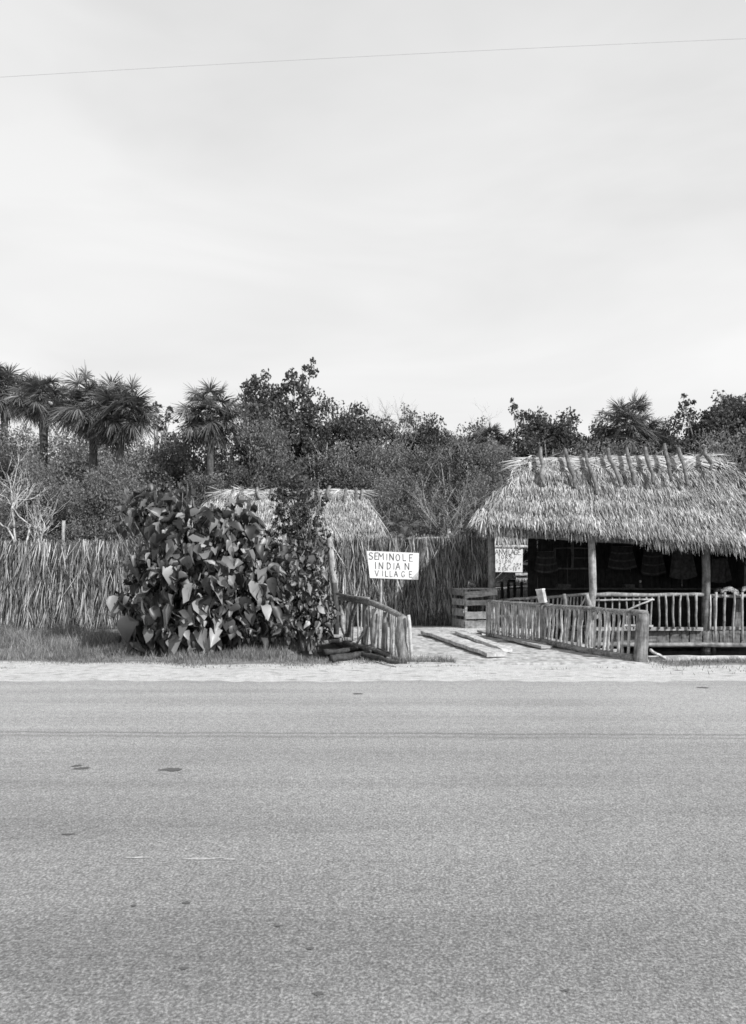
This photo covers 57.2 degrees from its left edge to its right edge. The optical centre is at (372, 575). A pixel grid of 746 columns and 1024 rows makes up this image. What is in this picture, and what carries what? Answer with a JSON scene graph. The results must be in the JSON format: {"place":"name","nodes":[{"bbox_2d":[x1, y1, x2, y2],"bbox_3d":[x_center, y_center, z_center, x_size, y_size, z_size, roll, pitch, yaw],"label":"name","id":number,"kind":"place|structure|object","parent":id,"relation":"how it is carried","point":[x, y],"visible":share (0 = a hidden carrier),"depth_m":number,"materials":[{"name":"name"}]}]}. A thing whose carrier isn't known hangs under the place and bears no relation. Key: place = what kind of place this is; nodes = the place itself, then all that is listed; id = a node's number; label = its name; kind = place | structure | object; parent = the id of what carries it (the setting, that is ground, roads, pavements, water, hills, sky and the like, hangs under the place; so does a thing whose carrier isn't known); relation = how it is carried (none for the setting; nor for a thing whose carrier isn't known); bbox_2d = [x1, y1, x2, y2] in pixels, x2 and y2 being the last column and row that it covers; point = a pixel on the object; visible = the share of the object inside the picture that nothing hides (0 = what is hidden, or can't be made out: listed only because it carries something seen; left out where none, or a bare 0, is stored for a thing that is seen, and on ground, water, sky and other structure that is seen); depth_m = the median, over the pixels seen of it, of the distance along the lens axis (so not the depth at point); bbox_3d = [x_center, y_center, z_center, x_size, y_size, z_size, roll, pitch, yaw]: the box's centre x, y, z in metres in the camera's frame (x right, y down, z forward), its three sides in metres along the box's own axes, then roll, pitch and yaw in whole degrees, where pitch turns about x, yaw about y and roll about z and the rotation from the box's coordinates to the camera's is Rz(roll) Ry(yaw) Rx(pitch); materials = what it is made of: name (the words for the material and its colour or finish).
{"place":"outdoors","nodes":[
{"label":"outdoors","id":0,"kind":"place"},
{"bbox_2d":[0,424,29,464],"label":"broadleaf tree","id":1,"kind":"object","parent":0,"point":[12,445],"visible":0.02,"depth_m":36.53,"materials":[{"name":"grey plant"}]},
{"bbox_2d":[0,680,745,1023],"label":"road","id":2,"kind":"structure","parent":0,"point":[462,852],"depth_m":3.93,"materials":[{"name":"asphalt"}]},
{"bbox_2d":[126,857,233,859],"bbox_3d":[-1.076,1.584,3.839,0.644,0.001,0.034,0,0,1],"label":"road marking","id":3,"kind":"object","parent":2,"relation":"on","point":[201,858],"visible":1,"depth_m":3.83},
{"bbox_2d":[64,687,708,995],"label":"road tar spots","id":4,"kind":"object","parent":2,"relation":"on","point":[317,993],"visible":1,"depth_m":4.20,"materials":[{"name":"grey"}]},
{"bbox_2d":[0,615,745,681],"bbox_3d":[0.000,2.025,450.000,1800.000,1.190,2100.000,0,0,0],"label":"ground","id":5,"kind":"structure","parent":0,"point":[141,671],"depth_m":11.48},
{"bbox_2d":[0,440,26,517],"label":"thicket shrub","id":6,"kind":"object","parent":5,"relation":"on","point":[4,465],"visible":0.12,"depth_m":28.57,"materials":[{"name":"grey plant"}]},
{"bbox_2d":[0,361,35,452],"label":"cabbage palm","id":7,"kind":"object","parent":5,"relation":"on","point":[8,378],"visible":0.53,"depth_m":32.69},
{"bbox_2d":[0,498,48,540],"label":"thicket shrub","id":8,"kind":"object","parent":5,"relation":"on","point":[15,520],"visible":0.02,"depth_m":23.50,"materials":[{"name":"grey plant"}]},
{"bbox_2d":[0,434,71,542],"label":"bare bush","id":9,"kind":"object","parent":5,"relation":"on","point":[16,502],"visible":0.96,"depth_m":20.83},
{"bbox_2d":[2,371,70,476],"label":"cabbage palm","id":10,"kind":"object","parent":5,"relation":"on","point":[42,398],"visible":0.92,"depth_m":26.63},
{"bbox_2d":[0,421,73,491],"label":"thicket shrub","id":11,"kind":"object","parent":5,"relation":"on","point":[55,440],"visible":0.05,"depth_m":32.40,"materials":[{"name":"grey plant"}]},
{"bbox_2d":[0,444,83,543],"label":"thicket shrub","id":12,"kind":"object","parent":5,"relation":"on","point":[34,464],"visible":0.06,"depth_m":23.98,"materials":[{"name":"grey plant"}]},
{"bbox_2d":[0,470,102,550],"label":"thicket shrub","id":13,"kind":"object","parent":5,"relation":"on","point":[20,508],"visible":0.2,"depth_m":22.91,"materials":[{"name":"grey plant"}]},
{"bbox_2d":[17,430,136,508],"bbox_3d":[-13.721,-2.660,31.479,6.990,9.234,7.137,0,0,0],"label":"thicket shrub","id":14,"kind":"object","parent":5,"relation":"on","point":[70,459],"visible":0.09,"depth_m":30.46,"materials":[{"name":"grey plant"}]},
{"bbox_2d":[46,359,135,506],"bbox_3d":[-10.576,-3.307,26.081,3.438,9.623,3.746,0,0,32],"label":"cabbage palm","id":15,"kind":"object","parent":5,"relation":"on","point":[61,410],"visible":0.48,"depth_m":25.52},
{"bbox_2d":[46,502,135,550],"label":"thicket shrub","id":16,"kind":"object","parent":5,"relation":"on","point":[80,530],"visible":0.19,"depth_m":22.11,"materials":[{"name":"grey plant"}]},
{"bbox_2d":[36,455,149,547],"bbox_3d":[-9.296,-1.209,23.127,4.530,6.013,4.624,0,0,-11],"label":"thicket shrub","id":17,"kind":"object","parent":5,"relation":"on","point":[99,493],"visible":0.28,"depth_m":22.64,"materials":[{"name":"grey plant"}]},
{"bbox_2d":[67,374,164,515],"bbox_3d":[-9.426,-3.078,25.533,3.241,9.166,3.496,0,0,0],"label":"cabbage palm","id":18,"kind":"object","parent":5,"relation":"on","point":[122,429],"visible":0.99,"depth_m":25.21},
{"bbox_2d":[62,436,191,505],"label":"thicket shrub","id":19,"kind":"object","parent":5,"relation":"on","point":[142,449],"visible":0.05,"depth_m":31.17,"materials":[{"name":"grey plant"}]},
{"bbox_2d":[116,475,195,550],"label":"thicket shrub","id":20,"kind":"object","parent":5,"relation":"on","point":[156,481],"depth_m":27.66,"materials":[{"name":"grey plant"}]},
{"bbox_2d":[151,401,180,472],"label":"slender tree","id":21,"kind":"object","parent":5,"relation":"on","point":[167,433],"visible":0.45,"depth_m":33.97,"materials":[{"name":"grey plant"}]},
{"bbox_2d":[126,426,235,527],"bbox_3d":[-9.264,-2.615,32.112,6.297,9.134,6.168,0,0,-21],"label":"thicket shrub","id":22,"kind":"object","parent":5,"relation":"on","point":[176,462],"visible":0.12,"depth_m":31.22,"materials":[{"name":"grey plant"}]},
{"bbox_2d":[101,479,294,656],"bbox_3d":[-3.764,-0.112,14.277,4.226,3.999,2.778,0,0,0],"label":"leaf shrub","id":23,"kind":"object","parent":5,"relation":"on","point":[198,591],"visible":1,"depth_m":13.93,"materials":[{"name":"plant"}]},
{"bbox_2d":[170,377,248,497],"bbox_3d":[-7.190,-3.550,29.985,3.548,10.109,3.283,0,0,-17],"label":"cabbage palm","id":24,"kind":"object","parent":5,"relation":"on","point":[210,431],"visible":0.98,"depth_m":29.66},
{"bbox_2d":[165,440,280,502],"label":"thicket shrub","id":25,"kind":"object","parent":5,"relation":"on","point":[217,467],"visible":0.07,"depth_m":31.32,"materials":[{"name":"grey plant"}]},
{"bbox_2d":[174,464,274,509],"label":"thicket shrub","id":26,"kind":"object","parent":5,"relation":"on","point":[220,481],"visible":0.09,"depth_m":29.79,"materials":[{"name":"grey plant"}]},
{"bbox_2d":[0,521,487,630],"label":"thatch fence","id":27,"kind":"object","parent":5,"relation":"on","point":[43,583],"visible":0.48,"depth_m":18.68,"materials":[{"name":"grey plant"}]},
{"bbox_2d":[229,388,272,462],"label":"bare tree","id":28,"kind":"object","parent":5,"relation":"on","point":[245,420],"visible":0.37,"depth_m":32.32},
{"bbox_2d":[230,388,283,483],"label":"broadleaf tree","id":29,"kind":"object","parent":5,"relation":"on","point":[260,411],"visible":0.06,"depth_m":34.44,"materials":[{"name":"grey plant"}]},
{"bbox_2d":[225,408,327,489],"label":"thicket shrub","id":30,"kind":"object","parent":5,"relation":"on","point":[266,439],"visible":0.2,"depth_m":30.10,"materials":[{"name":"grey plant"}]},
{"bbox_2d":[225,357,334,474],"bbox_3d":[-4.442,-4.660,33.812,5.774,12.357,6.684,0,0,0],"label":"broadleaf tree","id":31,"kind":"object","parent":5,"relation":"on","point":[304,422],"visible":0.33,"depth_m":32.81,"materials":[{"name":"grey plant"}]},
{"bbox_2d":[250,457,318,490],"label":"thicket shrub","id":32,"kind":"object","parent":5,"relation":"on","point":[288,469],"visible":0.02,"depth_m":28.81,"materials":[{"name":"grey plant"}]},
{"bbox_2d":[181,485,389,552],"bbox_3d":[-3.497,-0.994,25.995,8.968,5.101,4.860,0,0,0],"label":"thatched hut","id":33,"kind":"object","parent":5,"relation":"on","point":[346,504],"visible":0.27,"depth_m":25.28,"materials":[{"name":"grey plant"}]},
{"bbox_2d":[261,462,331,585],"bbox_3d":[-1.863,-0.646,16.526,1.794,4.316,1.667,0,0,0],"label":"sapling","id":34,"kind":"object","parent":5,"relation":"on","point":[297,481],"visible":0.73,"depth_m":16.37,"materials":[{"name":"grey plant"}]},
{"bbox_2d":[252,532,342,650],"bbox_3d":[-1.791,0.309,14.925,2.318,2.645,1.973,0,0,0],"label":"leafy shrub","id":35,"kind":"object","parent":5,"relation":"on","point":[308,622],"visible":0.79,"depth_m":14.69,"materials":[{"name":"grey plant"}]},
{"bbox_2d":[47,445,584,587],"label":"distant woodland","id":36,"kind":"object","parent":5,"relation":"on","point":[225,463],"depth_m":39.08,"materials":[{"name":"grey plant"}]},
{"bbox_2d":[262,429,376,495],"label":"thicket shrub","id":37,"kind":"object","parent":5,"relation":"on","point":[324,483],"visible":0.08,"depth_m":31.28,"materials":[{"name":"grey plant"}]},
{"bbox_2d":[325,528,338,638],"bbox_3d":[-0.992,0.195,17.119,0.220,2.812,0.426,0,0,-42],"label":"leaning pole","id":38,"kind":"object","parent":5,"relation":"on","point":[334,583],"visible":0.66,"depth_m":17.03,"materials":[{"name":"grey wood"}]},
{"bbox_2d":[288,387,381,492],"bbox_3d":[-2.014,-3.933,33.635,6.039,10.886,5.570,0,0,0],"label":"broadleaf tree","id":39,"kind":"object","parent":5,"relation":"on","point":[343,426],"visible":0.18,"depth_m":33.22,"materials":[{"name":"grey plant"}]},
{"bbox_2d":[315,637,356,646],"bbox_3d":[-0.764,1.464,15.408,0.130,0.147,1.606,0,0,40],"label":"driftwood log","id":40,"kind":"object","parent":5,"relation":"on","point":[329,641],"visible":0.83,"depth_m":15.29,"materials":[{"name":"grey wood"}]},
{"bbox_2d":[322,644,370,656],"bbox_3d":[-0.510,1.509,14.005,0.169,0.154,1.459,0,0,38],"label":"driftwood log","id":41,"kind":"object","parent":5,"relation":"on","point":[326,652],"visible":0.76,"depth_m":13.74,"materials":[{"name":"grey wood"}]},
{"bbox_2d":[329,650,375,662],"bbox_3d":[-0.361,1.515,13.069,0.170,0.163,1.417,0,0,34],"label":"driftwood log","id":42,"kind":"object","parent":5,"relation":"on","point":[345,656],"visible":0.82,"depth_m":12.83,"materials":[{"name":"grey wood"}]},
{"bbox_2d":[305,435,417,535],"bbox_3d":[-0.401,-2.131,30.868,5.802,8.378,5.954,0,0,-29],"label":"thicket shrub","id":43,"kind":"object","parent":5,"relation":"on","point":[358,476],"visible":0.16,"depth_m":30.27,"materials":[{"name":"grey plant"}]},
{"bbox_2d":[0,618,745,674],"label":"grass","id":44,"kind":"structure","parent":5,"relation":"on","point":[43,646],"depth_m":13.54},
{"bbox_2d":[342,640,399,660],"bbox_3d":[-0.097,1.474,13.886,0.148,0.142,3.020,0,0,-20],"label":"driftwood log","id":45,"kind":"object","parent":44,"relation":"on","point":[367,647],"visible":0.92,"depth_m":13.71,"materials":[{"name":"grey wood"}]},
{"bbox_2d":[361,652,400,663],"bbox_3d":[0.128,1.513,12.613,0.149,0.108,1.446,0,0,-29],"label":"driftwood log","id":46,"kind":"object","parent":44,"relation":"on","point":[375,656],"visible":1,"depth_m":12.63,"materials":[{"name":"grey wood"}]},
{"bbox_2d":[347,404,418,484],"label":"broadleaf tree","id":47,"kind":"object","parent":5,"relation":"on","point":[390,437],"visible":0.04,"depth_m":34.73,"materials":[{"name":"grey plant"}]},
{"bbox_2d":[358,396,424,483],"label":"bare tree","id":48,"kind":"object","parent":5,"relation":"on","point":[389,420],"visible":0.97,"depth_m":33.05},
{"bbox_2d":[367,551,418,628],"bbox_3d":[0.538,0.410,18.541,1.413,2.181,0.099,0,0,0],"label":"village sign","id":49,"kind":"object","parent":5,"relation":"on","point":[394,565],"visible":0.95,"depth_m":18.50,"materials":[{"name":"white paint"}]},
{"bbox_2d":[349,440,456,518],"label":"thicket shrub","id":50,"kind":"object","parent":5,"relation":"on","point":[414,467],"visible":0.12,"depth_m":31.20,"materials":[{"name":"grey plant"}]},
{"bbox_2d":[385,514,421,543],"bbox_3d":[1.032,-0.333,23.512,1.336,3.690,1.337,0,0,0],"label":"palmetto","id":51,"kind":"object","parent":5,"relation":"on","point":[404,532],"visible":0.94,"depth_m":23.33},
{"bbox_2d":[369,468,445,536],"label":"thicket shrub","id":52,"kind":"object","parent":5,"relation":"on","point":[392,500],"visible":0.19,"depth_m":27.35,"materials":[{"name":"grey plant"}]},
{"bbox_2d":[325,457,493,536],"bbox_3d":[1.908,-1.571,25.394,6.228,6.162,4.677,0,0,34],"label":"bare tree","id":53,"kind":"object","parent":5,"relation":"on","point":[444,526],"visible":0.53,"depth_m":24.31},
{"bbox_2d":[407,615,413,661],"bbox_3d":[0.690,1.168,12.582,0.131,0.912,0.082,0,0,0],"label":"pale stake","id":54,"kind":"object","parent":5,"relation":"on","point":[410,637],"visible":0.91,"depth_m":12.55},
{"bbox_2d":[385,402,453,506],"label":"broadleaf tree","id":55,"kind":"object","parent":5,"relation":"on","point":[426,434],"visible":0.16,"depth_m":34.15,"materials":[{"name":"grey plant"}]},
{"bbox_2d":[380,507,472,550],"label":"thicket shrub","id":56,"kind":"object","parent":5,"relation":"on","point":[425,530],"visible":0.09,"depth_m":24.73,"materials":[{"name":"grey plant"}]},
{"bbox_2d":[391,478,482,538],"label":"thicket shrub","id":57,"kind":"object","parent":5,"relation":"on","point":[448,506],"visible":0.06,"depth_m":28.33,"materials":[{"name":"grey plant"}]},
{"bbox_2d":[408,444,491,528],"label":"thicket shrub","id":58,"kind":"object","parent":5,"relation":"on","point":[452,464],"visible":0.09,"depth_m":31.04,"materials":[{"name":"grey plant"}]},
{"bbox_2d":[426,415,508,510],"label":"broadleaf tree","id":59,"kind":"object","parent":5,"relation":"on","point":[464,431],"visible":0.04,"depth_m":35.58,"materials":[{"name":"grey plant"}]},
{"bbox_2d":[430,405,510,479],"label":"bare tree","id":60,"kind":"object","parent":5,"relation":"on","point":[456,440],"visible":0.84,"depth_m":33.09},
{"bbox_2d":[463,510,480,537],"bbox_3d":[3.668,-0.449,24.087,1.121,3.919,1.206,0,0,0],"label":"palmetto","id":61,"kind":"object","parent":5,"relation":"on","point":[473,532],"visible":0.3,"depth_m":23.92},
{"bbox_2d":[452,588,497,627],"bbox_3d":[2.853,0.918,19.300,1.027,1.171,1.077,0,0,-8],"label":"plank counter","id":62,"kind":"object","parent":5,"relation":"on","point":[480,615],"visible":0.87,"depth_m":18.81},
{"bbox_2d":[443,431,519,519],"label":"thicket shrub","id":63,"kind":"object","parent":5,"relation":"on","point":[492,464],"visible":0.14,"depth_m":31.27,"materials":[{"name":"grey plant"}]},
{"bbox_2d":[435,504,527,589],"bbox_3d":[4.536,-0.892,25.025,5.976,4.802,3.416,0,0,0],"label":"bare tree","id":64,"kind":"object","parent":5,"relation":"on","point":[496,558],"visible":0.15,"depth_m":24.57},
{"bbox_2d":[451,469,521,548],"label":"thicket shrub","id":65,"kind":"object","parent":5,"relation":"on","point":[479,495],"visible":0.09,"depth_m":28.50,"materials":[{"name":"grey plant"}]},
{"bbox_2d":[463,422,515,484],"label":"broadleaf tree","id":66,"kind":"object","parent":5,"relation":"on","point":[498,437],"visible":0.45,"depth_m":33.62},
{"bbox_2d":[325,628,656,664],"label":"path","id":67,"kind":"structure","parent":5,"relation":"on","point":[522,654],"depth_m":13.64,"materials":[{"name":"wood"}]},
{"bbox_2d":[336,592,408,663],"bbox_3d":[-0.118,1.022,14.596,0.298,1.251,4.390,0,0,-19],"label":"log railing","id":68,"kind":"object","parent":67,"relation":"on","point":[397,619],"visible":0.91,"depth_m":14.13,"materials":[{"name":"grey wood"}]},
{"bbox_2d":[421,631,507,656],"bbox_3d":[1.875,1.444,15.004,0.438,0.179,4.160,0,0,-14],"label":"loose plank","id":69,"kind":"object","parent":67,"relation":"on","point":[482,649],"visible":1,"depth_m":14.23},
{"bbox_2d":[455,631,511,651],"bbox_3d":[2.416,1.438,15.345,0.248,0.157,3.418,0,0,-9],"label":"loose plank","id":70,"kind":"object","parent":67,"relation":"on","point":[489,643],"visible":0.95,"depth_m":14.96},
{"bbox_2d":[477,630,551,648],"bbox_3d":[3.170,1.429,15.727,0.277,0.136,3.286,0,0,-15],"label":"loose plank","id":71,"kind":"object","parent":67,"relation":"on","point":[533,643],"visible":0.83,"depth_m":14.97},
{"bbox_2d":[496,628,587,645],"bbox_3d":[3.750,1.415,15.838,0.325,0.148,3.445,0,0,-20],"label":"loose plank","id":72,"kind":"object","parent":67,"relation":"on","point":[569,642],"visible":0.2,"depth_m":15.56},
{"bbox_2d":[485,600,648,661],"bbox_3d":[3.873,1.130,14.542,0.272,1.115,4.683,0,0,-29],"label":"stick railing","id":73,"kind":"object","parent":67,"relation":"on","point":[641,646],"visible":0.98,"depth_m":14.06,"materials":[{"name":"grey wood"}]},
{"bbox_2d":[535,589,546,602],"bbox_3d":[3.649,0.430,14.826,0.182,0.319,0.229,0,0,-41],"label":"wooden post","id":74,"kind":"object","parent":73,"relation":"attached to","point":[541,595],"visible":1,"depth_m":14.77,"materials":[{"name":"wood"}]},
{"bbox_2d":[483,499,567,614],"bbox_3d":[5.867,-0.790,25.536,3.966,4.684,2.209,0,0,0],"label":"shelter","id":75,"kind":"object","parent":5,"relation":"on","point":[508,576],"visible":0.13,"depth_m":25.38,"materials":[{"name":"grey plant"}]},
{"bbox_2d":[486,548,522,571],"bbox_3d":[4.609,-0.617,24.591,1.540,0.966,0.099,0,0,0],"label":"price sign","id":76,"kind":"object","parent":75,"relation":"hanging from","point":[502,555],"visible":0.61,"depth_m":24.55,"materials":[{"name":"white paint"}]},
{"bbox_2d":[504,397,559,469],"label":"broadleaf tree","id":77,"kind":"object","parent":5,"relation":"on","point":[514,406],"visible":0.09,"depth_m":35.65,"materials":[{"name":"grey plant"}]},
{"bbox_2d":[519,433,584,586],"bbox_3d":[8.547,-2.441,33.018,6.629,8.718,7.014,0,0,-36],"label":"thicket shrub","id":78,"kind":"object","parent":5,"relation":"on","point":[556,451],"visible":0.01,"depth_m":32.46,"materials":[{"name":"grey plant"}]},
{"bbox_2d":[510,406,614,459],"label":"broadleaf tree","id":79,"kind":"object","parent":5,"relation":"on","point":[562,429],"visible":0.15,"depth_m":34.98,"materials":[{"name":"grey plant"}]},
{"bbox_2d":[568,408,610,456],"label":"broadleaf tree","id":80,"kind":"object","parent":5,"relation":"on","point":[599,424],"depth_m":36.62,"materials":[{"name":"grey plant"}]},
{"bbox_2d":[469,443,745,650],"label":"thatched shelter","id":81,"kind":"object","parent":5,"relation":"on","point":[585,512],"visible":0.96,"depth_m":18.30,"materials":[{"name":"grey plant"}]},
{"bbox_2d":[496,582,527,601],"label":"picket gate","id":82,"kind":"structure","parent":81,"relation":"attached to","point":[521,591],"depth_m":22.20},
{"bbox_2d":[496,593,588,629],"bbox_3d":[4.483,0.994,18.554,0.292,1.143,2.890,0,0,-45],"label":"stick railing","id":83,"kind":"object","parent":81,"relation":"attached to","point":[562,596],"visible":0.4,"depth_m":18.17,"materials":[{"name":"grey wood"}]},
{"bbox_2d":[534,540,558,573],"bbox_3d":[5.029,-0.841,19.907,0.715,1.538,0.144,0,0,0],"label":"hanging garment","id":84,"kind":"object","parent":81,"relation":"hanging from","point":[545,563],"visible":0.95,"depth_m":19.90,"materials":[{"name":"fabric"}]},
{"bbox_2d":[554,535,588,569],"bbox_3d":[5.954,-0.811,20.419,1.076,1.235,0.058,0,0,0],"label":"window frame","id":85,"kind":"structure","parent":81,"relation":"in","point":[572,547],"depth_m":20.40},
{"bbox_2d":[585,594,598,619],"bbox_3d":[5.576,0.795,17.398,0.331,0.662,0.207,0,0,0],"label":"leaning stake","id":86,"kind":"object","parent":81,"relation":"attached to","point":[588,601],"visible":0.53,"depth_m":17.37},
{"bbox_2d":[607,546,636,569],"bbox_3d":[7.236,-0.888,19.907,0.880,1.443,0.144,0,0,0],"label":"hanging garment","id":87,"kind":"object","parent":81,"relation":"hanging from","point":[621,558],"visible":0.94,"depth_m":19.90,"materials":[{"name":"fabric"}]},
{"bbox_2d":[596,592,703,630],"bbox_3d":[7.109,0.921,17.648,2.980,1.012,0.287,0,0,-2],"label":"stick railing","id":88,"kind":"object","parent":81,"relation":"attached to","point":[646,600],"visible":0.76,"depth_m":17.69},
{"bbox_2d":[640,545,666,575],"bbox_3d":[8.182,-0.808,20.007,0.770,1.620,0.144,0,0,0],"label":"hanging garment","id":89,"kind":"object","parent":81,"relation":"hanging from","point":[652,564],"visible":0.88,"depth_m":20.00,"materials":[{"name":"fabric"}]},
{"bbox_2d":[669,548,696,578],"bbox_3d":[8.964,-0.753,19.807,0.825,1.698,0.144,0,0,0],"label":"hanging garment","id":90,"kind":"object","parent":81,"relation":"hanging from","point":[682,566],"visible":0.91,"depth_m":19.80,"materials":[{"name":"fabric"}]},
{"bbox_2d":[710,552,731,582],"bbox_3d":[9.943,-0.692,19.607,0.660,1.788,0.144,0,0,0],"label":"hanging garment","id":91,"kind":"object","parent":81,"relation":"hanging from","point":[720,571],"visible":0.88,"depth_m":19.60,"materials":[{"name":"fabric"}]},
{"bbox_2d":[709,592,745,650],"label":"stick railing","id":92,"kind":"object","parent":81,"relation":"attached to","point":[737,615],"visible":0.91,"depth_m":17.85,"materials":[{"name":"grey wood"}]},
{"bbox_2d":[719,586,739,596],"bbox_3d":[9.352,0.405,17.943,0.521,0.269,0.179,0,0,0],"label":"draped cloth","id":93,"kind":"object","parent":92,"relation":"on","point":[729,589],"visible":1,"depth_m":17.89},
{"bbox_2d":[560,435,657,585],"bbox_3d":[11.149,-2.320,32.826,6.589,8.814,6.761,0,0,-41],"label":"thicket shrub","id":94,"kind":"object","parent":5,"relation":"on","point":[615,451],"visible":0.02,"depth_m":32.27,"materials":[{"name":"grey plant"}]},
{"bbox_2d":[585,389,671,455],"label":"cabbage palm","id":95,"kind":"object","parent":5,"relation":"on","point":[634,426],"visible":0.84,"depth_m":33.52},
{"bbox_2d":[608,433,701,455],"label":"thicket shrub","id":96,"kind":"object","parent":5,"relation":"on","point":[672,447],"visible":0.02,"depth_m":32.60,"materials":[{"name":"grey plant"}]},
{"bbox_2d":[638,409,708,454],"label":"broadleaf tree","id":97,"kind":"object","parent":5,"relation":"on","point":[676,426],"visible":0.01,"depth_m":35.69,"materials":[{"name":"grey plant"}]},
{"bbox_2d":[648,655,745,660],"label":"edge timber","id":98,"kind":"object","parent":5,"relation":"on","point":[680,657],"visible":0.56,"depth_m":13.00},
{"bbox_2d":[652,393,742,456],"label":"broadleaf tree","id":99,"kind":"object","parent":5,"relation":"on","point":[689,433],"visible":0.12,"depth_m":34.44,"materials":[{"name":"grey plant"}]},
{"bbox_2d":[687,424,745,481],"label":"thicket shrub","id":100,"kind":"object","parent":5,"relation":"on","point":[736,459],"visible":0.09,"depth_m":31.85,"materials":[{"name":"grey plant"}]},
{"bbox_2d":[688,390,745,482],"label":"broadleaf tree","id":101,"kind":"object","parent":5,"relation":"on","point":[738,422],"visible":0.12,"depth_m":33.94,"materials":[{"name":"grey plant"}]},
{"bbox_2d":[710,392,744,421],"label":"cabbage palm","id":102,"kind":"object","parent":5,"relation":"on","point":[736,398],"visible":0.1,"depth_m":36.19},
{"bbox_2d":[0,0,745,489],"label":"sky","id":103,"kind":"structure","parent":0,"point":[557,227],"materials":[{"name":"white"}]},
{"bbox_2d":[8,38,745,76],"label":"overhead wire","id":104,"kind":"object","parent":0,"point":[366,56],"visible":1,"depth_m":11.50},
{"bbox_2d":[317,647,745,660],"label":"canal water","id":105,"kind":"structure","parent":0,"point":[667,651],"depth_m":17.76,"materials":[{"name":"black liquid"}]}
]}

